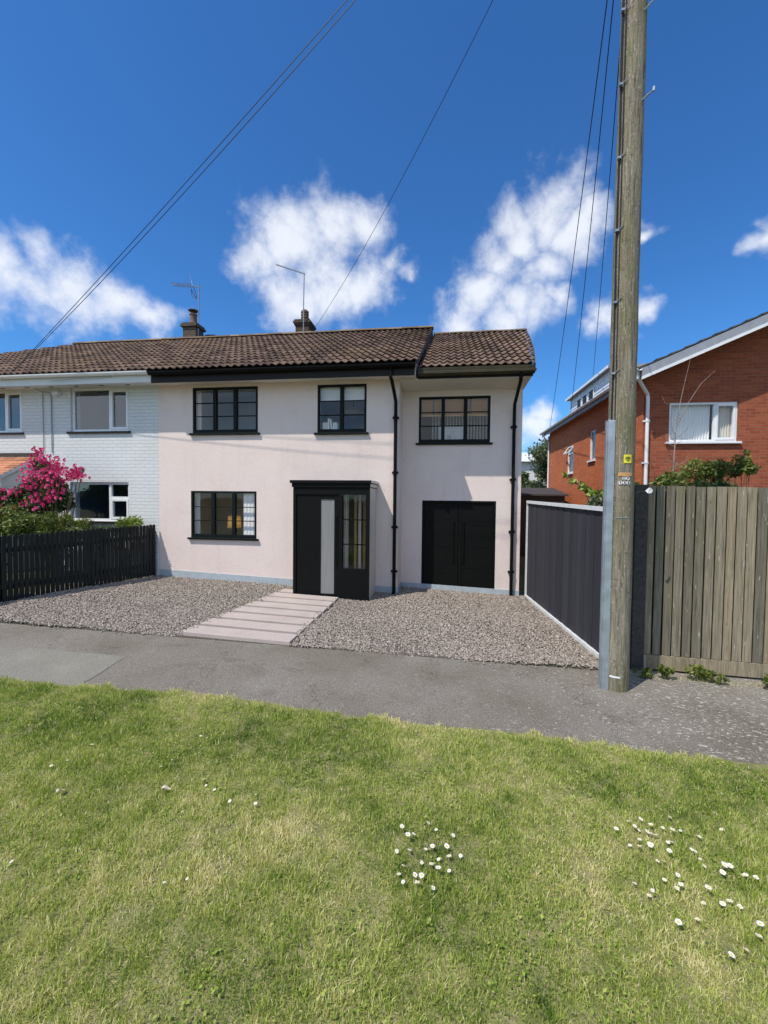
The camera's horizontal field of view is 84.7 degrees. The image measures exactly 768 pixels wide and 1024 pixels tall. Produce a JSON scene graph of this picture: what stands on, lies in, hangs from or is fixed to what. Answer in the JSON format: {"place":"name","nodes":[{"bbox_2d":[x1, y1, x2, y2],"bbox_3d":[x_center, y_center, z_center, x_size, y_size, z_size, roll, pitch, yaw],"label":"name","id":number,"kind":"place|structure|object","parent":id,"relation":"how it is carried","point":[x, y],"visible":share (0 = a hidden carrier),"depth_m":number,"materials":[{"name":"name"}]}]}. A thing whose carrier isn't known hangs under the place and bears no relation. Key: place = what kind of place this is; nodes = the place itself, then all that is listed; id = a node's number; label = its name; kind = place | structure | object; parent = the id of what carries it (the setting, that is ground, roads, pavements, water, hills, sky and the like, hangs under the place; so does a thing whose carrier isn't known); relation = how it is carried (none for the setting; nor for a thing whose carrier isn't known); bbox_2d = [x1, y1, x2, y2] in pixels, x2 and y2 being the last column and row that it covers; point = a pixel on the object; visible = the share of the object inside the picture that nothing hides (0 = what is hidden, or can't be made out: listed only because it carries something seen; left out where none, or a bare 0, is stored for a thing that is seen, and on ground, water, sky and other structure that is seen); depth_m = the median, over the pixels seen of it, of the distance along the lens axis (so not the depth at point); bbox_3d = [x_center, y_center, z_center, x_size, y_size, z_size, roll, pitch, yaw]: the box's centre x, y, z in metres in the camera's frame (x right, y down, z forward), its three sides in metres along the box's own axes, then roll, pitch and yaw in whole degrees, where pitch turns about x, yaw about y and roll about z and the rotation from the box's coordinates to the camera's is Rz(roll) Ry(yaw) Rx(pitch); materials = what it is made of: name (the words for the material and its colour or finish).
{"place":"outdoors","nodes":[
{"label":"outdoors","id":0,"kind":"place"},
{"bbox_2d":[0,647,124,685],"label":"pavement","id":1,"kind":"structure","parent":0,"point":[54,666],"depth_m":4.57,"materials":[{"name":"concrete"}]},
{"bbox_2d":[227,516,240,527],"bbox_3d":[-3.590,0.356,10.112,0.320,0.520,0.320,1,2,8],"label":"table lamp","id":2,"kind":"object","parent":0,"point":[229,525],"visible":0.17,"depth_m":10.01,"materials":[{"name":"yellow plastic"}]},
{"bbox_2d":[0,675,767,1023],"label":"lawn","id":3,"kind":"structure","parent":0,"point":[116,921],"depth_m":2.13,"materials":[{"name":"plant"}]},
{"bbox_2d":[675,919,681,931],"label":"daisy","id":4,"kind":"object","parent":3,"relation":"on","point":[678,922],"visible":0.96,"depth_m":1.99,"materials":[{"name":"white plant"}]},
{"bbox_2d":[756,920,764,934],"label":"daisy","id":5,"kind":"object","parent":3,"relation":"on","point":[760,923],"visible":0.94,"depth_m":1.99,"materials":[{"name":"white plant"}]},
{"bbox_2d":[0,622,767,764],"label":"pavement","id":6,"kind":"structure","parent":0,"point":[724,721],"depth_m":4.42,"materials":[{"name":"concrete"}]},
{"bbox_2d":[598,0,655,692],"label":"utility pole","id":7,"kind":"object","parent":6,"relation":"on","point":[617,549],"visible":0.98,"depth_m":4.47,"materials":[{"name":"brown wood"}]},
{"bbox_2d":[12,0,346,371],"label":"overhead wire","id":8,"kind":"object","parent":7,"relation":"attached to","point":[193,173],"visible":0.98,"depth_m":6.83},
{"bbox_2d":[10,0,355,374],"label":"overhead wire","id":9,"kind":"object","parent":7,"relation":"attached to","point":[199,175],"visible":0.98,"depth_m":6.73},
{"bbox_2d":[314,0,492,328],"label":"overhead wire","id":10,"kind":"object","parent":7,"relation":"attached to","point":[424,135],"visible":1,"depth_m":7.38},
{"bbox_2d":[550,0,607,424],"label":"overhead wire","id":11,"kind":"object","parent":7,"relation":"attached to","point":[583,179],"visible":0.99,"depth_m":7.66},
{"bbox_2d":[570,0,613,412],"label":"overhead wire","id":12,"kind":"object","parent":7,"relation":"attached to","point":[595,175],"visible":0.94,"depth_m":7.55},
{"bbox_2d":[593,49,619,373],"bbox_3d":[5.390,-6.334,10.377,0.014,3.116,12.911,1,2,25],"label":"overhead wire","id":13,"kind":"object","parent":7,"relation":"attached to","point":[608,194],"visible":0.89,"depth_m":8.44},
{"bbox_2d":[632,667,651,678],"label":"weed","id":14,"kind":"object","parent":6,"relation":"on","point":[646,672],"visible":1,"depth_m":4.94,"materials":[{"name":"green plant"}]},
{"bbox_2d":[656,664,675,679],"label":"weed","id":15,"kind":"object","parent":6,"relation":"on","point":[663,670],"visible":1,"depth_m":4.93,"materials":[{"name":"green plant"}]},
{"bbox_2d":[629,485,767,677],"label":"board fence","id":16,"kind":"object","parent":6,"relation":"on","point":[700,573],"visible":0.84,"depth_m":5.11,"materials":[{"name":"wood"}]},
{"bbox_2d":[684,663,716,681],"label":"weed","id":17,"kind":"object","parent":6,"relation":"on","point":[703,672],"visible":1,"depth_m":4.93,"materials":[{"name":"green plant"}]},
{"bbox_2d":[714,673,729,684],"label":"weed","id":18,"kind":"object","parent":6,"relation":"on","point":[721,676],"visible":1,"depth_m":4.86,"materials":[{"name":"green plant"}]},
{"bbox_2d":[761,673,767,685],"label":"weed","id":19,"kind":"object","parent":6,"relation":"on","point":[765,681],"visible":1,"depth_m":4.80,"materials":[{"name":"green plant"}]},
{"bbox_3d":[3.032,0.548,5.229,0.063,1.691,0.060,1,2,8],"label":"steel post","id":20,"kind":"object","parent":6,"relation":"on","visible":0},
{"bbox_2d":[635,488,652,492],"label":"ivy leaf","id":21,"kind":"object","parent":20,"relation":"attached to","point":[649,490],"visible":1,"depth_m":4.68,"materials":[{"name":"white"}]},
{"bbox_2d":[0,0,767,452],"label":"sky","id":22,"kind":"structure","parent":0,"point":[108,108],"materials":[{"name":"blue"}]},
{"bbox_2d":[7,556,765,678],"bbox_3d":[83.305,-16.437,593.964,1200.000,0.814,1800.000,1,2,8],"label":"ground","id":23,"kind":"structure","parent":0,"point":[521,574],"depth_m":9.97,"materials":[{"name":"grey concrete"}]},
{"bbox_2d":[0,487,21,514],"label":"rose bush","id":24,"kind":"object","parent":23,"relation":"on","point":[5,498],"visible":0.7,"depth_m":8.48,"materials":[{"name":"pink plant"}]},
{"bbox_2d":[0,503,41,556],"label":"shrub","id":25,"kind":"object","parent":23,"relation":"on","point":[19,522],"visible":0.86,"depth_m":7.86,"materials":[{"name":"green plant"}]},
{"bbox_2d":[5,446,90,558],"bbox_3d":[-6.952,0.003,8.722,2.196,2.700,0.840,1,2,8],"label":"rose bush","id":26,"kind":"object","parent":23,"relation":"on","point":[47,490],"visible":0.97,"depth_m":8.57,"materials":[{"name":"pink plant"}]},
{"bbox_2d":[27,510,91,569],"bbox_3d":[-6.454,0.664,8.350,1.130,1.457,1.251,0,2,-29],"label":"shrub","id":27,"kind":"object","parent":23,"relation":"on","point":[65,520],"visible":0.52,"depth_m":8.10,"materials":[{"name":"green plant"}]},
{"bbox_2d":[0,334,239,574],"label":"white house","id":28,"kind":"structure","parent":23,"relation":"on","point":[91,407],"depth_m":9.54,"materials":[{"name":"paint"}]},
{"bbox_2d":[0,390,23,434],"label":"window","id":29,"kind":"structure","parent":28,"relation":"in","point":[9,431],"depth_m":9.78,"materials":[{"name":"white plastic"}]},
{"bbox_2d":[66,387,130,433],"bbox_3d":[-6.365,-2.270,9.447,1.570,1.025,0.155,1,2,8],"label":"window","id":30,"kind":"structure","parent":28,"relation":"in","point":[112,429],"depth_m":9.44,"materials":[{"name":"white plastic"}]},
{"bbox_2d":[72,482,128,523],"bbox_3d":[-6.411,-0.212,9.517,1.600,0.925,0.155,1,2,8],"label":"window","id":31,"kind":"structure","parent":28,"relation":"in","point":[112,499],"depth_m":9.50,"materials":[{"name":"white plastic"}]},
{"bbox_2d":[180,308,215,340],"bbox_3d":[-5.899,-5.618,13.550,0.820,1.630,0.930,1,2,8],"label":"chimney","id":32,"kind":"object","parent":28,"relation":"on","point":[191,327],"visible":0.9,"depth_m":13.19,"materials":[{"name":"concrete"}]},
{"bbox_2d":[170,277,200,335],"bbox_3d":[-6.209,-6.429,13.159,0.875,2.072,0.320,1,2,8],"label":"aerial","id":33,"kind":"object","parent":32,"relation":"attached to","point":[184,285],"visible":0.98,"depth_m":13.23,"materials":[{"name":"metal"}]},
{"bbox_2d":[0,571,598,669],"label":"gravel","id":34,"kind":"structure","parent":23,"relation":"on","point":[32,612],"depth_m":6.59,"materials":[{"name":"grey gravel"}]},
{"bbox_2d":[0,524,155,601],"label":"picket fence","id":35,"kind":"object","parent":34,"relation":"on","point":[93,551],"visible":0.94,"depth_m":7.70,"materials":[{"name":"black wood"}]},
{"bbox_2d":[81,519,110,535],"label":"shrub","id":36,"kind":"object","parent":34,"relation":"on","point":[94,528],"visible":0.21,"depth_m":8.74,"materials":[{"name":"green plant"}]},
{"bbox_2d":[108,515,143,555],"bbox_3d":[-5.513,0.728,9.025,0.754,1.356,0.478,1,2,8],"label":"shrub","id":37,"kind":"object","parent":34,"relation":"on","point":[125,522],"visible":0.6,"depth_m":8.96,"materials":[{"name":"green plant"}]},
{"bbox_2d":[181,625,297,645],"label":"paving slab","id":38,"kind":"structure","parent":34,"relation":"on","point":[285,639],"depth_m":5.63,"materials":[{"name":"grey concrete"}]},
{"bbox_2d":[200,618,306,635],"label":"paving slab","id":39,"kind":"structure","parent":34,"relation":"on","point":[255,626],"depth_m":6.03,"materials":[{"name":"grey concrete"}]},
{"bbox_2d":[217,612,314,625],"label":"paving slab","id":40,"kind":"structure","parent":34,"relation":"on","point":[264,618],"depth_m":6.39,"materials":[{"name":"grey concrete"}]},
{"bbox_2d":[232,606,321,618],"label":"paving slab","id":41,"kind":"structure","parent":34,"relation":"on","point":[276,612],"depth_m":6.75,"materials":[{"name":"grey concrete"}]},
{"bbox_2d":[278,589,292,592],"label":"paving slab","id":42,"kind":"structure","parent":34,"relation":"on","point":[286,591],"depth_m":8.21,"materials":[{"name":"grey concrete"}]},
{"bbox_2d":[245,601,327,613],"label":"paving slab","id":43,"kind":"structure","parent":34,"relation":"on","point":[284,606],"depth_m":7.11,"materials":[{"name":"grey concrete"}]},
{"bbox_2d":[257,596,332,607],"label":"paving slab","id":44,"kind":"structure","parent":34,"relation":"on","point":[328,604],"depth_m":7.47,"materials":[{"name":"grey concrete"}]},
{"bbox_2d":[268,592,338,602],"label":"paving slab","id":45,"kind":"structure","parent":34,"relation":"on","point":[304,596],"depth_m":7.83,"materials":[{"name":"grey concrete"}]},
{"bbox_2d":[141,325,536,600],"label":"pink house","id":46,"kind":"structure","parent":23,"relation":"on","point":[436,510],"depth_m":8.96,"materials":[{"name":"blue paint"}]},
{"bbox_2d":[196,493,199,533],"bbox_3d":[-4.143,-0.006,9.370,0.120,1.080,0.017,1,2,8],"label":"curtain","id":47,"kind":"object","parent":46,"relation":"hanging from","point":[197,513],"visible":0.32,"depth_m":9.37,"materials":[{"name":"white fabric"}]},
{"bbox_2d":[198,391,201,429],"bbox_3d":[-4.080,-2.234,9.293,0.120,1.020,0.017,1,2,8],"label":"curtain","id":48,"kind":"object","parent":46,"relation":"hanging from","point":[199,412],"visible":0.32,"depth_m":9.29,"materials":[{"name":"white fabric"}]},
{"bbox_2d":[187,491,258,540],"bbox_3d":[-3.463,0.076,9.078,1.610,1.052,0.115,1,2,8],"label":"window","id":49,"kind":"structure","parent":46,"relation":"in","point":[213,536],"depth_m":9.08,"materials":[{"name":"black paint"}]},
{"bbox_2d":[189,386,259,434],"bbox_3d":[-3.400,-2.154,9.000,1.590,1.017,0.115,1,2,8],"label":"window","id":50,"kind":"structure","parent":46,"relation":"in","point":[235,431],"depth_m":8.99,"materials":[{"name":"black paint"}]},
{"bbox_2d":[244,493,253,534],"bbox_3d":[-2.885,0.066,9.095,0.310,0.980,0.009,1,2,8],"label":"curtain","id":51,"kind":"object","parent":46,"relation":"hanging from","point":[248,513],"visible":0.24,"depth_m":9.10,"materials":[{"name":"white fabric"}]},
{"bbox_2d":[276,264,304,333],"bbox_3d":[-2.794,-6.313,12.572,0.940,2.247,0.039,1,2,14],"label":"tv aerial","id":52,"kind":"object","parent":46,"relation":"on","point":[303,288],"visible":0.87,"depth_m":12.46,"materials":[{"name":"metal"}]},
{"bbox_2d":[293,309,315,335],"bbox_3d":[-2.424,-5.451,12.890,0.530,1.410,0.620,1,2,8],"label":"chimney","id":53,"kind":"object","parent":46,"relation":"on","point":[309,325],"visible":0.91,"depth_m":12.65,"materials":[{"name":"brick"}]},
{"bbox_2d":[296,495,338,596],"bbox_3d":[-1.273,0.644,8.028,0.825,1.943,0.101,1,2,8],"label":"front door","id":54,"kind":"structure","parent":46,"relation":"in","point":[317,515],"depth_m":8.04,"materials":[{"name":"black wood"}]},
{"bbox_2d":[314,384,368,434],"bbox_3d":[-0.870,-2.102,8.647,1.140,1.027,0.115,1,2,8],"label":"window","id":55,"kind":"structure","parent":46,"relation":"in","point":[341,431],"depth_m":8.63,"materials":[{"name":"black paint"}]},
{"bbox_2d":[320,387,364,401],"bbox_3d":[-0.846,-2.443,8.749,0.990,0.300,0.015,1,2,8],"label":"roller blind","id":56,"kind":"object","parent":46,"relation":"attached to","point":[333,393],"visible":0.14,"depth_m":8.74,"materials":[{"name":"white fabric"}]},
{"bbox_2d":[344,495,348,567],"bbox_3d":[-0.757,0.615,8.409,0.090,1.990,0.017,1,2,8],"label":"curtain","id":57,"kind":"object","parent":46,"relation":"hanging from","point":[346,505],"visible":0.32,"depth_m":8.40,"materials":[{"name":"grey fabric"}]},
{"bbox_2d":[344,401,363,417],"bbox_3d":[-0.709,-2.562,9.820,0.520,0.730,0.507,1,2,8],"label":"pendant lamp","id":58,"kind":"object","parent":46,"relation":"hanging from","point":[353,410],"visible":0.78,"depth_m":9.66,"materials":[{"name":"grey metal"}]},
{"bbox_2d":[358,495,360,568],"bbox_3d":[-0.490,0.616,8.473,0.060,1.990,0.017,1,2,8],"label":"curtain","id":59,"kind":"object","parent":46,"relation":"hanging from","point":[359,534],"visible":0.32,"depth_m":8.46,"materials":[{"name":"grey fabric"}]},
{"bbox_2d":[423,503,457,585],"bbox_3d":[1.235,0.739,9.170,0.728,1.875,0.089,1,2,8],"label":"garage door","id":60,"kind":"structure","parent":46,"relation":"in","point":[440,519],"depth_m":9.17,"materials":[{"name":"black wood"}]},
{"bbox_2d":[416,395,492,444],"bbox_3d":[1.498,-1.957,9.026,1.620,1.032,0.115,1,2,8],"label":"window","id":61,"kind":"structure","parent":46,"relation":"in","point":[442,441],"depth_m":9.01,"materials":[{"name":"black paint"}]},
{"bbox_2d":[422,398,487,416],"bbox_3d":[1.522,-2.274,9.127,1.400,0.395,0.050,1,2,8],"label":"venetian blind","id":62,"kind":"object","parent":46,"relation":"attached to","point":[457,405],"visible":0.85,"depth_m":9.12,"materials":[{"name":"beige fabric"}]},
{"bbox_2d":[431,399,487,439],"bbox_3d":[1.914,-1.949,9.799,1.619,1.900,0.050,1,2,8],"label":"slatted screen","id":63,"kind":"object","parent":46,"relation":"attached to","point":[477,432],"visible":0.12,"depth_m":9.78,"materials":[{"name":"wood"}]},
{"bbox_2d":[457,503,492,588],"bbox_3d":[1.965,0.749,9.068,0.728,1.875,0.089,1,2,8],"label":"garage door","id":64,"kind":"structure","parent":46,"relation":"in","point":[475,520],"depth_m":9.07,"materials":[{"name":"black wood"}]},
{"bbox_2d":[521,470,544,487],"bbox_3d":[8.572,-0.368,24.639,2.374,4.140,3.025,1,2,8],"label":"tree","id":65,"kind":"object","parent":23,"relation":"on","point":[525,477],"visible":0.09,"depth_m":24.23,"materials":[{"name":"green plant"}]},
{"bbox_2d":[521,453,546,487],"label":"distant house","id":66,"kind":"structure","parent":23,"relation":"on","point":[525,465],"depth_m":28.84,"materials":[{"name":"white plastic"}]},
{"bbox_2d":[524,439,547,487],"bbox_3d":[8.812,-1.069,21.385,3.874,5.786,3.401,1,2,8],"label":"tree","id":67,"kind":"object","parent":23,"relation":"on","point":[539,454],"visible":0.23,"depth_m":21.25,"materials":[{"name":"green plant"}]},
{"bbox_2d":[520,488,568,555],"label":"shed","id":68,"kind":"structure","parent":23,"relation":"on","point":[553,495],"depth_m":15.94,"materials":[{"name":"wood"}]},
{"bbox_2d":[524,501,602,657],"bbox_3d":[2.925,0.901,7.022,0.081,2.160,3.781,1,2,3],"label":"panel fence","id":69,"kind":"object","parent":23,"relation":"on","point":[563,553],"visible":0.83,"depth_m":6.66,"materials":[{"name":"grey wood"}]},
{"bbox_2d":[562,471,602,497],"bbox_3d":[4.140,0.465,8.279,1.301,2.821,0.401,1,2,8],"label":"shrub","id":70,"kind":"object","parent":23,"relation":"on","point":[582,486],"visible":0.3,"depth_m":8.21,"materials":[{"name":"green plant"}]},
{"bbox_2d":[585,495,602,506],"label":"shrub","id":71,"kind":"object","parent":23,"relation":"on","point":[595,500],"visible":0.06,"depth_m":7.47,"materials":[{"name":"green plant"}]},
{"bbox_2d":[539,311,767,504],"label":"brick house","id":72,"kind":"structure","parent":23,"relation":"on","point":[735,357],"depth_m":10.02,"materials":[{"name":"red brick"}]},
{"bbox_2d":[563,445,572,474],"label":"window","id":73,"kind":"structure","parent":72,"relation":"in","point":[569,447],"depth_m":16.30,"materials":[{"name":"white plastic"}]},
{"bbox_2d":[587,429,595,462],"bbox_3d":[6.747,-2.133,13.611,0.150,1.020,0.650,1,2,8],"label":"window","id":74,"kind":"structure","parent":72,"relation":"in","point":[591,444],"depth_m":13.82,"materials":[{"name":"white plastic"}]},
{"bbox_2d":[670,405,709,439],"bbox_3d":[7.343,-2.145,10.178,0.940,0.880,0.035,1,2,8],"label":"curtain","id":75,"kind":"object","parent":72,"relation":"hanging from","point":[694,420],"visible":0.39,"depth_m":10.17,"materials":[{"name":"white fabric"}]},
{"bbox_2d":[668,402,737,441],"bbox_3d":[7.570,-2.139,10.039,1.490,0.940,0.072,1,2,8],"label":"window","id":76,"kind":"structure","parent":72,"relation":"in","point":[715,405],"depth_m":9.97,"materials":[{"name":"white plastic"}]},
{"bbox_2d":[717,406,731,437],"bbox_3d":[8.097,-2.135,10.083,0.420,0.880,0.038,1,2,8],"label":"curtain","id":77,"kind":"object","parent":72,"relation":"hanging from","point":[724,419],"visible":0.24,"depth_m":10.07,"materials":[{"name":"white fabric"}]},
{"bbox_2d":[647,468,709,491],"bbox_3d":[4.513,0.640,6.581,0.965,2.694,0.612,0,2,-12],"label":"shrub","id":78,"kind":"object","parent":23,"relation":"on","point":[665,479],"visible":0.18,"depth_m":6.46,"materials":[{"name":"green plant"}]},
{"bbox_2d":[662,358,715,471],"bbox_3d":[5.841,-0.530,8.157,0.908,4.850,0.278,1,2,8],"label":"sapling","id":79,"kind":"object","parent":23,"relation":"on","point":[677,426],"visible":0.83,"depth_m":8.14,"materials":[{"name":"plant"}]},
{"bbox_2d":[671,476,738,491],"bbox_3d":[5.283,0.680,7.187,1.312,2.595,0.743,1,2,8],"label":"shrub","id":80,"kind":"object","parent":23,"relation":"on","point":[723,484],"visible":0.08,"depth_m":7.01,"materials":[{"name":"green plant"}]},
{"bbox_2d":[675,458,735,486],"bbox_3d":[5.815,0.478,7.681,0.890,2.978,0.729,1,2,8],"label":"shrub","id":81,"kind":"object","parent":23,"relation":"on","point":[711,474],"visible":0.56,"depth_m":7.60,"materials":[{"name":"green plant"}]},
{"bbox_2d":[727,449,761,486],"bbox_3d":[6.529,0.397,7.809,0.473,3.139,0.680,1,2,8],"label":"shrub","id":82,"kind":"object","parent":23,"relation":"on","point":[744,464],"visible":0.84,"depth_m":7.68,"materials":[{"name":"green plant"}]},
{"bbox_2d":[630,672,767,687],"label":"dry grass","id":83,"kind":"structure","parent":0,"point":[702,681],"depth_m":4.94,"materials":[{"name":"plant"}]},
{"bbox_3d":[1.605,-1.144,9.554,1.900,0.300,0.470,1,2,8],"label":"desk","id":84,"kind":"object","parent":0,"visible":0},
{"bbox_2d":[439,426,462,438],"bbox_3d":[1.504,-1.601,9.428,0.560,0.620,0.080,1,2,8],"label":"computer monitor","id":85,"kind":"object","parent":84,"relation":"on","point":[453,432],"visible":0.34,"depth_m":9.39,"materials":[{"name":"white plastic"}]}
]}

